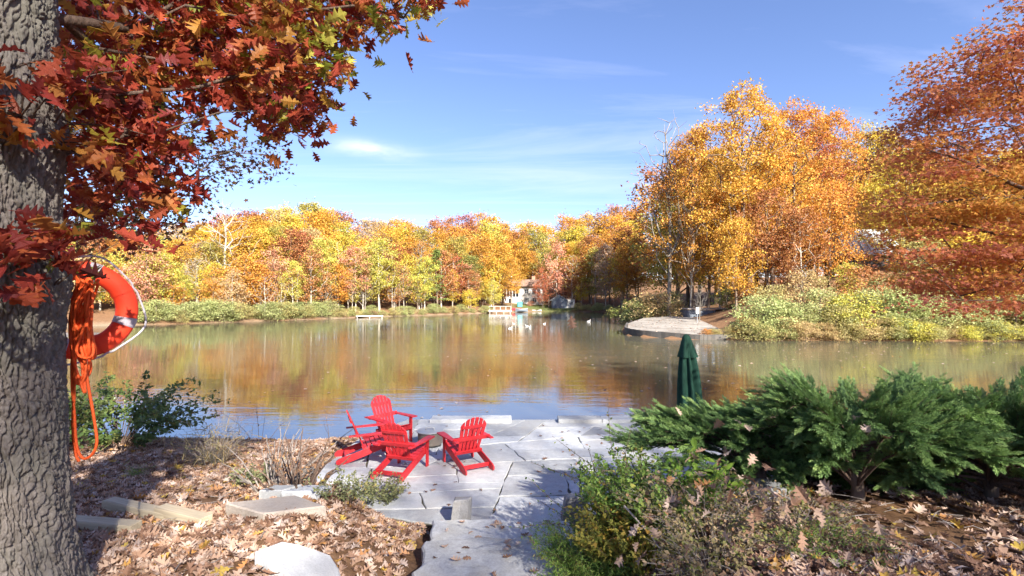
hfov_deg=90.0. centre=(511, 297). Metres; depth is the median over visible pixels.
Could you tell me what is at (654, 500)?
twig litter
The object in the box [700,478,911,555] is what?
weed clump
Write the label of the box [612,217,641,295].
autumn tree
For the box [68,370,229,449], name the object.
evergreen shrub
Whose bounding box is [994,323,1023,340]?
shore bush
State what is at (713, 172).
autumn tree
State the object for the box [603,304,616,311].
shore bush
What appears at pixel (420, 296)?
autumn tree
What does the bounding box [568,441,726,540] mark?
weed clump
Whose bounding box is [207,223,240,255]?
autumn tree
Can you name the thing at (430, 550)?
stone step
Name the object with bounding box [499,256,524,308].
autumn tree
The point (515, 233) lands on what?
autumn tree
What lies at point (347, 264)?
autumn tree
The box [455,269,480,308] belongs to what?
autumn tree
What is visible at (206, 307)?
shore bush
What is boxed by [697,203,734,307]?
autumn tree
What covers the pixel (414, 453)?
adirondack chair
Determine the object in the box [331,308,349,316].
shore bush
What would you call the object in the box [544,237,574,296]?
autumn tree
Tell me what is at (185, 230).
autumn tree
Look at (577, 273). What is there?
autumn tree
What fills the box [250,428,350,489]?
bare shrub
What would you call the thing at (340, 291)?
autumn tree
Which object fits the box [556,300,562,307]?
door
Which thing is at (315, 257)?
autumn tree
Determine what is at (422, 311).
shore bush
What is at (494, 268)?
autumn tree
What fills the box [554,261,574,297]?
autumn tree
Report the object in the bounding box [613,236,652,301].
autumn tree
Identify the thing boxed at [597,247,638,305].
autumn tree
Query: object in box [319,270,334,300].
autumn tree
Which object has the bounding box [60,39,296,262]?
bank tree
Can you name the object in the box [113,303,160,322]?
shore bush
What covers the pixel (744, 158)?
autumn tree
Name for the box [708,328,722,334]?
shore bush
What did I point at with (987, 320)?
shore bush
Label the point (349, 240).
autumn tree
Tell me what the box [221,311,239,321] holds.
shore bush
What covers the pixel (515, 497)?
patio
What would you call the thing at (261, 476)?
herb
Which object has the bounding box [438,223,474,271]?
autumn tree
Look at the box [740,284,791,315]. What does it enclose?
shore bush
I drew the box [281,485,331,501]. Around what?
paving slab
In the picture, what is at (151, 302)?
shore bush
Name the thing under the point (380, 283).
autumn tree
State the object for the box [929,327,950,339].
shore bush
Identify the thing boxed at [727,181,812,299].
autumn tree
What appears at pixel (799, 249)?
autumn tree
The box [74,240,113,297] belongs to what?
autumn tree
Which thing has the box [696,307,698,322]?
notice board
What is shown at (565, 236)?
autumn tree
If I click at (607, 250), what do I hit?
autumn tree
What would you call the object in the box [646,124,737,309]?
autumn tree
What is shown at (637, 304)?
shore bush
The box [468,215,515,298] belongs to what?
autumn tree
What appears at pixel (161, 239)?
autumn tree
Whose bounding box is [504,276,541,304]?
lake house
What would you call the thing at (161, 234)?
autumn tree
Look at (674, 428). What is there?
juniper
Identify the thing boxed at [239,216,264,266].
autumn tree
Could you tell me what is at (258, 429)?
thin sapling
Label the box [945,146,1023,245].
autumn tree
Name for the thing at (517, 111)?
sky
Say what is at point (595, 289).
autumn tree
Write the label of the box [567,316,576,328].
hanging leaf
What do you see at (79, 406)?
evergreen shrub
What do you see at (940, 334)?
shore bush
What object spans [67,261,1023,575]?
ground
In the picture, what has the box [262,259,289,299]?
autumn tree
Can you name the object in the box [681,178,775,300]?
autumn tree
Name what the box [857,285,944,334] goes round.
shore bush
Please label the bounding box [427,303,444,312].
shore bush
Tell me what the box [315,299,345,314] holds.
shore bush
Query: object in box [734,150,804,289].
autumn tree
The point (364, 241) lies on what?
autumn tree
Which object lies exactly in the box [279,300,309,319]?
shore bush
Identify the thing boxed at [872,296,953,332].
shore bush
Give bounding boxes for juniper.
[600,383,919,498]
[704,361,1023,502]
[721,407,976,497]
[857,366,1023,498]
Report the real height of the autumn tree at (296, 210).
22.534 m
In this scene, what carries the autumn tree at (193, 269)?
on the ground
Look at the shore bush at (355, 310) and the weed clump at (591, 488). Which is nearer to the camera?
the weed clump at (591, 488)
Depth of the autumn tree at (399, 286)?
97.64 m
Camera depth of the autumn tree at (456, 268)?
114.17 m
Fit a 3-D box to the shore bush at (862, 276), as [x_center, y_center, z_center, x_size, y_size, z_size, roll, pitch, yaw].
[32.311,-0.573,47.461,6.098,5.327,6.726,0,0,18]
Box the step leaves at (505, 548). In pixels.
[434,519,568,575]
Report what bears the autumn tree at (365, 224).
on the ground
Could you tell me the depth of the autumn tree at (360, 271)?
91.84 m
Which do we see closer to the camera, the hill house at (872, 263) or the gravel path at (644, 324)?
the gravel path at (644, 324)
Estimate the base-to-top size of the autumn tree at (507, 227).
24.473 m
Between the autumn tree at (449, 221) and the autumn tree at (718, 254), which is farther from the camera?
the autumn tree at (449, 221)
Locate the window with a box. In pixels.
[851,256,858,265]
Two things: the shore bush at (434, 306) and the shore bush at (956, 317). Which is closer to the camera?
the shore bush at (956, 317)
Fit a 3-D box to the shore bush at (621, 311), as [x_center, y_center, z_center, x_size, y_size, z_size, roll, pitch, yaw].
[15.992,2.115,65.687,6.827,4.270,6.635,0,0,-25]
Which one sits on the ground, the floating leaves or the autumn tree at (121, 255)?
the autumn tree at (121, 255)
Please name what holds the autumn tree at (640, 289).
on the ground
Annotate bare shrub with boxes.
[221,422,336,491]
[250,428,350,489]
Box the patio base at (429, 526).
[363,424,634,533]
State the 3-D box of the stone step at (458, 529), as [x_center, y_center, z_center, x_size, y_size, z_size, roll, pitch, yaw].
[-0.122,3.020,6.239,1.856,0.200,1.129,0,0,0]
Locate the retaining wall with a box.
[625,323,725,339]
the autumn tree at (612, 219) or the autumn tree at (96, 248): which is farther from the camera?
the autumn tree at (612, 219)
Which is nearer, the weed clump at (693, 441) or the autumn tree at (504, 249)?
the weed clump at (693, 441)
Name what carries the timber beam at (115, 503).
on the ground
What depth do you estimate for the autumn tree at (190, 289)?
75.28 m
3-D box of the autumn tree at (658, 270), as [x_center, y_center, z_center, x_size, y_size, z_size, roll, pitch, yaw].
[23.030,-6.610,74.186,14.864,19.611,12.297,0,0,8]
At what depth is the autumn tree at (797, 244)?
50.60 m
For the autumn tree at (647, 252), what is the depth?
86.54 m
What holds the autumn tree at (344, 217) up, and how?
on the ground
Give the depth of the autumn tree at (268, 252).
81.44 m
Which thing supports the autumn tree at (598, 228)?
on the ground
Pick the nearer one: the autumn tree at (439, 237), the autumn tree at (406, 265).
the autumn tree at (406, 265)
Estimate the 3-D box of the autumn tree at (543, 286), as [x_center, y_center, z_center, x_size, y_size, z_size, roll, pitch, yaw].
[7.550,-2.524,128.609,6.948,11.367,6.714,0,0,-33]
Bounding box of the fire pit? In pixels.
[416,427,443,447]
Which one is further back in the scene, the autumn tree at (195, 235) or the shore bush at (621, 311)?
the autumn tree at (195, 235)
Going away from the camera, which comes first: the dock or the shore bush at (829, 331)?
the shore bush at (829, 331)
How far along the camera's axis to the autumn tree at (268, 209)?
121.15 m
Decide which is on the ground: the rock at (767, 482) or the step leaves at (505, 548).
the rock at (767, 482)
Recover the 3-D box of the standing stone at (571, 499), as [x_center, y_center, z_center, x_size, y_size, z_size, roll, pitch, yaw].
[0.836,2.914,6.985,0.360,0.493,0.310,0,0,0]
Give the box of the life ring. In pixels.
[66,255,146,365]
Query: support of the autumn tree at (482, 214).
on the ground
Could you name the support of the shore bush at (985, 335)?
on the ground
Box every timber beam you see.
[76,515,141,533]
[102,496,163,519]
[154,503,212,524]
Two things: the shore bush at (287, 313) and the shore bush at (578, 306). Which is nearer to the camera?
the shore bush at (287, 313)
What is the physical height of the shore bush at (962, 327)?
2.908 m
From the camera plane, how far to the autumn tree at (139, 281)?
68.07 m
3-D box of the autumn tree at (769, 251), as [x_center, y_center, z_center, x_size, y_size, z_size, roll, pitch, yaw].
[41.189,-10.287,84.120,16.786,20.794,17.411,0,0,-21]
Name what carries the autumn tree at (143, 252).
on the ground
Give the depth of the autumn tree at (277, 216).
109.44 m
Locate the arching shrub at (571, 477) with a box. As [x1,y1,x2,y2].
[509,399,632,529]
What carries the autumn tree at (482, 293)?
on the ground
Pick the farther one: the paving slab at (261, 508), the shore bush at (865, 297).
the shore bush at (865, 297)
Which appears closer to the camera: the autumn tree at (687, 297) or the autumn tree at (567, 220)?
the autumn tree at (687, 297)
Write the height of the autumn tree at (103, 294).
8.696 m
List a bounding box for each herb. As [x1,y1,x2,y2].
[225,460,282,487]
[303,465,372,505]
[333,470,410,505]
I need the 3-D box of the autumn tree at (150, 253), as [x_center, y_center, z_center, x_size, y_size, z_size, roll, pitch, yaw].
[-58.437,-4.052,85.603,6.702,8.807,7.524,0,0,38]
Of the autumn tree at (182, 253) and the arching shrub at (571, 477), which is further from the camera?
the autumn tree at (182, 253)
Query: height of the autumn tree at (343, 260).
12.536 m
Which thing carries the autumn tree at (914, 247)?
on the ground
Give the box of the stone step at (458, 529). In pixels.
[430,518,574,540]
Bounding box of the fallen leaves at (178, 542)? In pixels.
[69,433,429,575]
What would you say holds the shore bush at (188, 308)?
on the ground
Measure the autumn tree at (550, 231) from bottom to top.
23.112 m
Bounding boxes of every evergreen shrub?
[67,366,131,443]
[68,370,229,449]
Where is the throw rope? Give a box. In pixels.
[68,275,99,461]
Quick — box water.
[66,311,1023,439]
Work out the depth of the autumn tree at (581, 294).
131.81 m
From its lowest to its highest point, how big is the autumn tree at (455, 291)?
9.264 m
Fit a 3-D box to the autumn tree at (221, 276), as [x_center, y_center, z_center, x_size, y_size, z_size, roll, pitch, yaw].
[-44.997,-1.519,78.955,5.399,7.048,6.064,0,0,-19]
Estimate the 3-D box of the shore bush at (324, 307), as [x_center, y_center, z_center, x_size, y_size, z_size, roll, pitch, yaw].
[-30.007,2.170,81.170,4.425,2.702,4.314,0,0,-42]
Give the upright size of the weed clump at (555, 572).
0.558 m
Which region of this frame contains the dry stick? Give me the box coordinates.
[623,505,675,571]
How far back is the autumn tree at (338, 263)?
93.52 m
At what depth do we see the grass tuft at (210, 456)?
8.48 m
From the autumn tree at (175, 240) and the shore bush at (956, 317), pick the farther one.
the autumn tree at (175, 240)
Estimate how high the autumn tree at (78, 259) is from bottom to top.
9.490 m
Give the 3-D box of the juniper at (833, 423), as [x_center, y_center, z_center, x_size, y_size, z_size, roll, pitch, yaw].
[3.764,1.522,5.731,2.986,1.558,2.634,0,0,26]
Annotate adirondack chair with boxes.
[334,410,388,464]
[362,395,416,441]
[370,422,434,481]
[437,417,494,475]
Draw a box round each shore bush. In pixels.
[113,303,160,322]
[137,299,180,323]
[138,304,162,322]
[153,303,180,320]
[158,306,183,319]
[166,301,209,321]
[169,310,192,323]
[187,308,214,320]
[189,301,226,321]
[192,297,235,321]
[208,299,243,322]
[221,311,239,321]
[222,302,259,319]
[243,307,259,318]
[251,300,289,320]
[253,304,278,317]
[271,300,297,317]
[271,300,300,318]
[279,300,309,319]
[294,304,319,317]
[301,301,329,316]
[310,303,334,317]
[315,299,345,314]
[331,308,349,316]
[348,306,361,315]
[358,309,369,314]
[366,305,382,314]
[386,306,401,315]
[396,305,409,315]
[401,306,417,314]
[416,309,427,314]
[423,304,440,312]
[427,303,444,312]
[445,306,460,313]
[455,304,469,311]
[478,305,490,312]
[572,302,582,310]
[602,299,648,323]
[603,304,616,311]
[620,297,661,322]
[623,289,686,320]
[650,289,689,316]
[700,328,714,334]
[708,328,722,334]
[709,284,752,308]
[716,326,742,335]
[723,317,780,340]
[725,291,810,337]
[729,283,764,306]
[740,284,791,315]
[740,299,806,329]
[741,321,782,340]
[756,318,800,339]
[767,314,809,338]
[775,300,828,330]
[778,268,838,313]
[783,326,811,337]
[788,286,871,329]
[792,321,827,340]
[802,275,838,304]
[809,322,842,340]
[812,303,868,337]
[816,325,853,340]
[822,288,900,330]
[822,320,868,341]
[826,263,894,309]
[834,288,904,332]
[842,325,872,338]
[849,318,887,339]
[851,275,899,306]
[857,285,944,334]
[859,315,911,340]
[869,315,925,340]
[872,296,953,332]
[872,317,925,340]
[883,268,946,312]
[894,320,950,341]
[898,290,979,338]
[901,319,946,341]
[924,303,977,332]
[928,301,999,331]
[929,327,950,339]
[942,326,964,339]
[951,325,982,340]
[952,308,1003,331]
[961,327,998,338]
[972,320,1020,339]
[976,295,1023,327]
[976,320,1023,341]
[983,292,1023,328]
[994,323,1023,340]
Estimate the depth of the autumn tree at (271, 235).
91.61 m
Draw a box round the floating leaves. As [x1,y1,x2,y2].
[264,340,1012,417]
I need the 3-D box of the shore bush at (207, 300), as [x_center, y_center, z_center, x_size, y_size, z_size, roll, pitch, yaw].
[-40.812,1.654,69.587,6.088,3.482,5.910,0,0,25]
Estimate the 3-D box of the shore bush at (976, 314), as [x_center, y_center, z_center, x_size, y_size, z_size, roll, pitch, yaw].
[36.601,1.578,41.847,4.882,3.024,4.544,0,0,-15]
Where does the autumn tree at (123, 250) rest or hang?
on the ground
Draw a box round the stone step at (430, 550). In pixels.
[421,537,582,566]
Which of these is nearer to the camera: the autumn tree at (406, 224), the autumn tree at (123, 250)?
the autumn tree at (123, 250)
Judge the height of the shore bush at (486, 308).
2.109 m
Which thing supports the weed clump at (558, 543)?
on the ground
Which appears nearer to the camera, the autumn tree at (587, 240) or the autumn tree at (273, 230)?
the autumn tree at (273, 230)
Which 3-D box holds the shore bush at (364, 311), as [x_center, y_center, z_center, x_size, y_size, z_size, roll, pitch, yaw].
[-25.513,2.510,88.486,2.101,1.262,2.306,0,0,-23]
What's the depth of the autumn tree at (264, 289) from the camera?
77.15 m
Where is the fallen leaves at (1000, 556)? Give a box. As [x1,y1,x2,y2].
[571,467,1023,575]
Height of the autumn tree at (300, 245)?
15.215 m
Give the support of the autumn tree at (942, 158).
on the ground
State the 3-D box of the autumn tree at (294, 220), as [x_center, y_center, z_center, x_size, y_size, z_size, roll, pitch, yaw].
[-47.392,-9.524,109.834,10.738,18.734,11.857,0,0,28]
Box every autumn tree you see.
[66,241,108,282]
[70,246,103,302]
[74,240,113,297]
[75,254,121,310]
[92,238,124,293]
[97,249,144,301]
[100,265,136,305]
[104,239,137,278]
[107,239,145,261]
[113,240,175,302]
[123,243,158,277]
[124,254,159,300]
[134,251,192,304]
[139,234,178,250]
[142,247,183,296]
[145,229,184,247]
[156,242,207,301]
[156,253,189,298]
[156,276,193,306]
[157,236,197,273]
[159,223,192,248]
[165,267,198,303]
[166,227,209,273]
[170,275,198,306]
[177,227,218,286]
[180,257,218,307]
[181,256,211,301]
[183,241,222,295]
[184,219,213,251]
[186,224,219,262]
[187,238,235,297]
[190,228,256,300]
[191,255,230,300]
[194,266,232,302]
[199,212,226,240]
[204,214,265,263]
[206,213,237,242]
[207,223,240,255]
[208,265,236,294]
[210,208,269,232]
[210,266,253,308]
[213,267,248,307]
[218,246,270,312]
[221,226,282,302]
[232,225,289,300]
[233,257,255,300]
[234,208,280,238]
[238,261,282,306]
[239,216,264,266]
[247,245,301,303]
[249,275,279,315]
[253,218,291,256]
[256,224,299,300]
[261,199,303,245]
[262,205,286,220]
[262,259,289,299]
[265,227,325,302]
[270,207,299,246]
[271,276,290,303]
[274,260,308,310]
[275,268,301,302]
[276,210,306,267]
[276,226,324,302]
[288,210,336,289]
[288,261,328,305]
[288,268,304,301]
[289,237,334,305]
[291,196,330,289]
[291,226,330,300]
[292,200,324,229]
[299,238,345,308]
[306,209,349,295]
[314,229,356,300]
[315,206,346,233]
[318,221,367,296]
[318,232,371,304]
[319,257,353,309]
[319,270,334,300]
[321,252,344,308]
[325,240,357,306]
[326,210,365,246]
[330,255,368,308]
[337,245,374,305]
[343,231,375,294]
[344,230,360,293]
[344,273,360,306]
[345,250,386,309]
[351,261,378,309]
[353,216,383,249]
[353,235,385,279]
[357,236,401,311]
[357,243,392,304]
[359,219,389,242]
[360,224,411,297]
[361,236,407,302]
[367,259,392,301]
[372,261,413,307]
[375,218,407,289]
[378,216,424,286]
[383,259,405,305]
[384,265,399,306]
[386,264,413,306]
[388,227,417,294]
[388,250,423,305]
[395,247,418,301]
[396,264,411,305]
[401,224,439,253]
[401,235,427,295]
[402,240,434,303]
[402,268,435,309]
[406,226,440,274]
[409,240,432,308]
[409,255,440,308]
[409,277,427,308]
[420,243,457,302]
[422,215,448,246]
[422,247,451,305]
[423,227,457,298]
[423,246,462,306]
[429,215,465,289]
[433,252,468,300]
[436,235,478,304]
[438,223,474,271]
[438,243,462,302]
[443,267,461,306]
[446,212,479,295]
[454,261,483,305]
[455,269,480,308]
[457,254,487,306]
[459,288,480,310]
[460,220,486,262]
[460,235,506,302]
[465,229,520,302]
[466,211,496,241]
[466,235,502,305]
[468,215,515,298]
[473,210,519,251]
[473,276,494,305]
[477,252,508,306]
[482,280,503,309]
[484,244,519,305]
[491,224,520,270]
[493,243,521,289]
[494,276,513,303]
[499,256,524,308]
[501,222,527,278]
[505,229,535,274]
[508,251,532,278]
[509,236,536,277]
[510,222,530,235]
[515,219,559,279]
[515,227,554,283]
[519,250,543,278]
[530,223,558,293]
[530,248,563,302]
[531,267,554,307]
[532,261,553,303]
[538,272,558,307]
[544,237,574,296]
[546,208,584,256]
[548,229,568,293]
[550,243,577,298]
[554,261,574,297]
[556,225,582,283]
[558,239,585,298]
[559,224,596,296]
[561,255,582,298]
[562,210,604,284]
[563,253,590,305]
[569,232,603,302]
[573,274,593,305]
[574,235,600,303]
[580,243,608,302]
[582,221,615,297]
[584,204,639,292]
[587,231,627,301]
[591,243,616,307]
[591,257,619,304]
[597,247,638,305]
[599,212,633,297]
[600,223,642,303]
[603,240,644,306]
[610,204,645,287]
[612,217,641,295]
[613,210,657,291]
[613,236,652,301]
[614,275,630,308]
[615,175,726,308]
[617,234,648,300]
[619,184,712,312]
[620,154,725,293]
[629,263,649,294]
[633,152,708,306]
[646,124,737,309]
[660,180,720,306]
[668,72,828,299]
[672,193,741,309]
[673,184,709,309]
[680,169,761,303]
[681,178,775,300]
[682,142,770,305]
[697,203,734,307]
[701,161,735,298]
[704,215,771,310]
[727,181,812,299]
[730,129,832,291]
[734,95,852,289]
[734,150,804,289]
[735,175,815,290]
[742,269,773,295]
[756,211,840,283]
[763,177,827,283]
[768,205,837,298]
[769,126,858,279]
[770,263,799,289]
[780,105,884,277]
[794,178,871,286]
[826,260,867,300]
[835,120,912,226]
[837,182,883,226]
[840,131,944,227]
[852,160,956,261]
[855,148,948,265]
[874,259,932,290]
[881,236,960,309]
[901,149,973,208]
[912,153,1019,274]
[931,226,1023,304]
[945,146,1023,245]
[961,226,1023,320]
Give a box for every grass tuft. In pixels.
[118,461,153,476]
[142,404,272,469]
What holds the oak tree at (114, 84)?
on the ground
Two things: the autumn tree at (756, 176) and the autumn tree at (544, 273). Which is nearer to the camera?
the autumn tree at (756, 176)
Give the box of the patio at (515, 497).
[313,419,776,524]
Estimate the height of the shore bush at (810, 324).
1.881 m
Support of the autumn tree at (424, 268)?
on the ground
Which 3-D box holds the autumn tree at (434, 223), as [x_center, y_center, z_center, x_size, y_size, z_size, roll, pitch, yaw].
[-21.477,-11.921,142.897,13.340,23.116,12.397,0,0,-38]
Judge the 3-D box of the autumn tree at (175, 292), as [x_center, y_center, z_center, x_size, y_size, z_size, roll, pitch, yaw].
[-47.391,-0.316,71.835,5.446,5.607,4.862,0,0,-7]
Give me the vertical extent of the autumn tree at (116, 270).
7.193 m
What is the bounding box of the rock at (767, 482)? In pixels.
[727,478,789,499]
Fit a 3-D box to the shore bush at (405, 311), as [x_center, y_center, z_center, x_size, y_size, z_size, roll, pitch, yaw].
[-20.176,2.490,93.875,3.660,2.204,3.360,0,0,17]
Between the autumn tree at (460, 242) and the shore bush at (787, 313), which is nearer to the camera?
the shore bush at (787, 313)
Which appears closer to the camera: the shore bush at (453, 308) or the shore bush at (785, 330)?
the shore bush at (785, 330)
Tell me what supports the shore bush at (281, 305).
on the ground
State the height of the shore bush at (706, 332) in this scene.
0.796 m
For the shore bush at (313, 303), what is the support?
on the ground
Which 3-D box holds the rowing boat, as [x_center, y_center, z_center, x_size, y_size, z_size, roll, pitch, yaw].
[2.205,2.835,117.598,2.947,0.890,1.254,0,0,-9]
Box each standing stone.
[451,496,471,519]
[561,492,585,524]
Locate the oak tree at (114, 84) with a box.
[0,0,468,575]
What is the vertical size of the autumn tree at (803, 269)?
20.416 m
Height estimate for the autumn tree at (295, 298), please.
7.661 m
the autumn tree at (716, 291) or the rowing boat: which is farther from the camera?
the rowing boat
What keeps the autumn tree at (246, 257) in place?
on the ground
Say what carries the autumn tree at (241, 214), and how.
on the ground
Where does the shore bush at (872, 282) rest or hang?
on the ground
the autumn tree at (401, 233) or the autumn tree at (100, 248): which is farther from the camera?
the autumn tree at (401, 233)
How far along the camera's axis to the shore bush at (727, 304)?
56.93 m
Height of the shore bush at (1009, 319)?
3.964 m
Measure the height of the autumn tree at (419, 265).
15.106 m
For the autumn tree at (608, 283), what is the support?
on the ground
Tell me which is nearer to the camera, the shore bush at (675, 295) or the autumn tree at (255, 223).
the shore bush at (675, 295)
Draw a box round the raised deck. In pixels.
[680,308,726,317]
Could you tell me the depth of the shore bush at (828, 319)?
40.58 m
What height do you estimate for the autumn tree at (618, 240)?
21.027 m
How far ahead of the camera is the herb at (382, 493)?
7.78 m
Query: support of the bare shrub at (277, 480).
on the ground
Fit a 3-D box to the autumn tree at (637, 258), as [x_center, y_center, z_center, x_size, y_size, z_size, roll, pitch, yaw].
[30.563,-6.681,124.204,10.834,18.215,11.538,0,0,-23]
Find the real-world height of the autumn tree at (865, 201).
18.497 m
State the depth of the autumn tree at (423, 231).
126.81 m
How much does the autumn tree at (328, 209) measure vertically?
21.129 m
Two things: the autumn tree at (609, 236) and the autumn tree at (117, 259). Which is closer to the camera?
the autumn tree at (117, 259)
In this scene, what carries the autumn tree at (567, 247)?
on the ground
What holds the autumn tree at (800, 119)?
on the ground
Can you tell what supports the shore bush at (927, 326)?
on the ground
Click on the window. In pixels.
(853, 262)
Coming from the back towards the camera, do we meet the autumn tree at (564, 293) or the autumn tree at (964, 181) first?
the autumn tree at (564, 293)
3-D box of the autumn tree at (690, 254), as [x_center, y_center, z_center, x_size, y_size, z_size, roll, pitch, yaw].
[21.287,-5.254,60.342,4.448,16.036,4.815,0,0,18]
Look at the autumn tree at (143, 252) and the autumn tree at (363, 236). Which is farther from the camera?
the autumn tree at (363, 236)
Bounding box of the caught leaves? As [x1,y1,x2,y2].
[603,407,893,572]
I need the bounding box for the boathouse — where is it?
[549,295,574,307]
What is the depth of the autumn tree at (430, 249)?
118.36 m
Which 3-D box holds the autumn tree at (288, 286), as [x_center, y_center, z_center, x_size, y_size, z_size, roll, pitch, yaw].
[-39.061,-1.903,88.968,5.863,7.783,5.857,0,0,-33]
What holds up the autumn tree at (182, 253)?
on the ground
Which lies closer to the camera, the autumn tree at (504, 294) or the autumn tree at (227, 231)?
the autumn tree at (227, 231)
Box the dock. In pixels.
[489,306,511,312]
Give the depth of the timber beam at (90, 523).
4.97 m
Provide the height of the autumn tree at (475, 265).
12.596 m
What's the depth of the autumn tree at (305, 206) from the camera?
123.06 m
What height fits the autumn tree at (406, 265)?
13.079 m
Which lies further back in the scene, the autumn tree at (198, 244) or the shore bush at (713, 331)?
the autumn tree at (198, 244)
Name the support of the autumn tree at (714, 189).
on the ground
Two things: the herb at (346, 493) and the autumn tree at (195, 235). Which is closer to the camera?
the herb at (346, 493)
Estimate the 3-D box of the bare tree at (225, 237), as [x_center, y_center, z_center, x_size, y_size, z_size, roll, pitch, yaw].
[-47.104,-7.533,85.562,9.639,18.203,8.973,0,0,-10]
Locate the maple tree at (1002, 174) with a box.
[829,0,1023,321]
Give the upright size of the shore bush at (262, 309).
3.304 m
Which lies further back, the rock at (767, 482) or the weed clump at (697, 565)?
the rock at (767, 482)
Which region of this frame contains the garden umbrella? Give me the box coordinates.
[677,334,702,411]
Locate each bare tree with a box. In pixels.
[197,201,255,303]
[359,278,373,312]
[630,110,708,315]
[693,285,706,321]
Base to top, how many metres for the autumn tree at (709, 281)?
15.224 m
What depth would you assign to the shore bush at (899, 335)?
39.55 m
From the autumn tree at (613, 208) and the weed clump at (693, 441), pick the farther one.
the autumn tree at (613, 208)
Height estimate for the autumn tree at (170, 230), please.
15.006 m
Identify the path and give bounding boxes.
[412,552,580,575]
[628,316,735,338]
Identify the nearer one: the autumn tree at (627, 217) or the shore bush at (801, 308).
the shore bush at (801, 308)
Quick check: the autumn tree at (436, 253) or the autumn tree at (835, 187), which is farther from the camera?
the autumn tree at (436, 253)
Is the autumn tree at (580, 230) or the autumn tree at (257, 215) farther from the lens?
the autumn tree at (580, 230)
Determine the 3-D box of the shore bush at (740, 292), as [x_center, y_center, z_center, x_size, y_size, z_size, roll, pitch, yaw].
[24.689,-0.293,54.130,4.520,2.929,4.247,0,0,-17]
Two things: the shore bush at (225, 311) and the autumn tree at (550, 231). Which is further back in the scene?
the autumn tree at (550, 231)
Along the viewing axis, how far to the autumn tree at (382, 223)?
137.51 m
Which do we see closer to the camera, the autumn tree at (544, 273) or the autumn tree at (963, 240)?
the autumn tree at (963, 240)
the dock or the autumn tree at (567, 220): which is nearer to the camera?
the dock
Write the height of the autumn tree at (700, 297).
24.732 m
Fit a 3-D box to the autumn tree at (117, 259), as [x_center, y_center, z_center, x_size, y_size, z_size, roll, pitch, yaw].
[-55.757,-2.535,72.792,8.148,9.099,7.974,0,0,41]
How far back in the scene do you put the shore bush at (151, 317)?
63.87 m
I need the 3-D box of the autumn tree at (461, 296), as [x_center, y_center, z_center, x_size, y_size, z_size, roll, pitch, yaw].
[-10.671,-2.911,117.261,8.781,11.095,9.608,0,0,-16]
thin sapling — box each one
[221,404,287,445]
[323,411,351,445]
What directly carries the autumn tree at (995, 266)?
on the ground
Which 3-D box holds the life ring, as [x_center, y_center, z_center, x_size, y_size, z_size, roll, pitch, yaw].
[-3.360,0.096,3.969,0.883,0.874,0.141,10,-7,-40]
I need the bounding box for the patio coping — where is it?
[430,415,636,422]
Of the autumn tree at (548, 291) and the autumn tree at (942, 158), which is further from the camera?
the autumn tree at (548, 291)
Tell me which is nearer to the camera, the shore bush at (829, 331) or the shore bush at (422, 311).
the shore bush at (829, 331)
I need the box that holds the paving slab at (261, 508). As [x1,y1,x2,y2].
[225,495,325,520]
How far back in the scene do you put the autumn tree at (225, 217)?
108.58 m
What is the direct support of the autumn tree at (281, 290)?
on the ground
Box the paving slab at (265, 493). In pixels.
[259,484,301,498]
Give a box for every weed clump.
[521,504,652,575]
[531,545,651,575]
[563,486,708,575]
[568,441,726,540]
[608,468,822,552]
[640,511,796,575]
[662,437,743,504]
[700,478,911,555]
[758,510,908,572]
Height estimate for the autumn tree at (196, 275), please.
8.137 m
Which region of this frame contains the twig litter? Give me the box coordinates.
[73,439,1023,575]
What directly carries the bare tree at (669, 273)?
on the ground
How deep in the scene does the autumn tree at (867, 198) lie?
66.32 m
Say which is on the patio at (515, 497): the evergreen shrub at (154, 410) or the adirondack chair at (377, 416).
the adirondack chair at (377, 416)
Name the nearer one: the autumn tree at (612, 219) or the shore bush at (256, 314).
the shore bush at (256, 314)
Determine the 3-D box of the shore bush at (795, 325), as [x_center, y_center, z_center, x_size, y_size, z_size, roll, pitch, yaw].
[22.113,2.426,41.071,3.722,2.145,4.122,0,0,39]
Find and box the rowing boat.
[515,308,527,311]
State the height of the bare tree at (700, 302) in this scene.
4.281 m
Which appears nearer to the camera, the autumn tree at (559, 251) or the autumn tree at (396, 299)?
the autumn tree at (396, 299)
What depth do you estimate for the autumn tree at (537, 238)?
150.56 m
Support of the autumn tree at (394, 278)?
on the ground
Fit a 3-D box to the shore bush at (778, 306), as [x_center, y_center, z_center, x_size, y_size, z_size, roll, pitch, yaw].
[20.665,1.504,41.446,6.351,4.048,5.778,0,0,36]
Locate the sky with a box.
[58,0,1023,279]
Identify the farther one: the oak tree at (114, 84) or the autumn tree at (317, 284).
the autumn tree at (317, 284)
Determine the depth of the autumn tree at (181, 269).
78.19 m
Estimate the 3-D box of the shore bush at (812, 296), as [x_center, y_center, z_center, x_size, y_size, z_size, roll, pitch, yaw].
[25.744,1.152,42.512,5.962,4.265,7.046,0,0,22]
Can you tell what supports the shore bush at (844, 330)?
on the ground
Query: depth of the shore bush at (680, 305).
61.34 m
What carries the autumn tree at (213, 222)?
on the ground
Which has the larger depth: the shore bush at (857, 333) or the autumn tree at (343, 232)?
the autumn tree at (343, 232)
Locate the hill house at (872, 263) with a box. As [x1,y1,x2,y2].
[823,229,949,273]

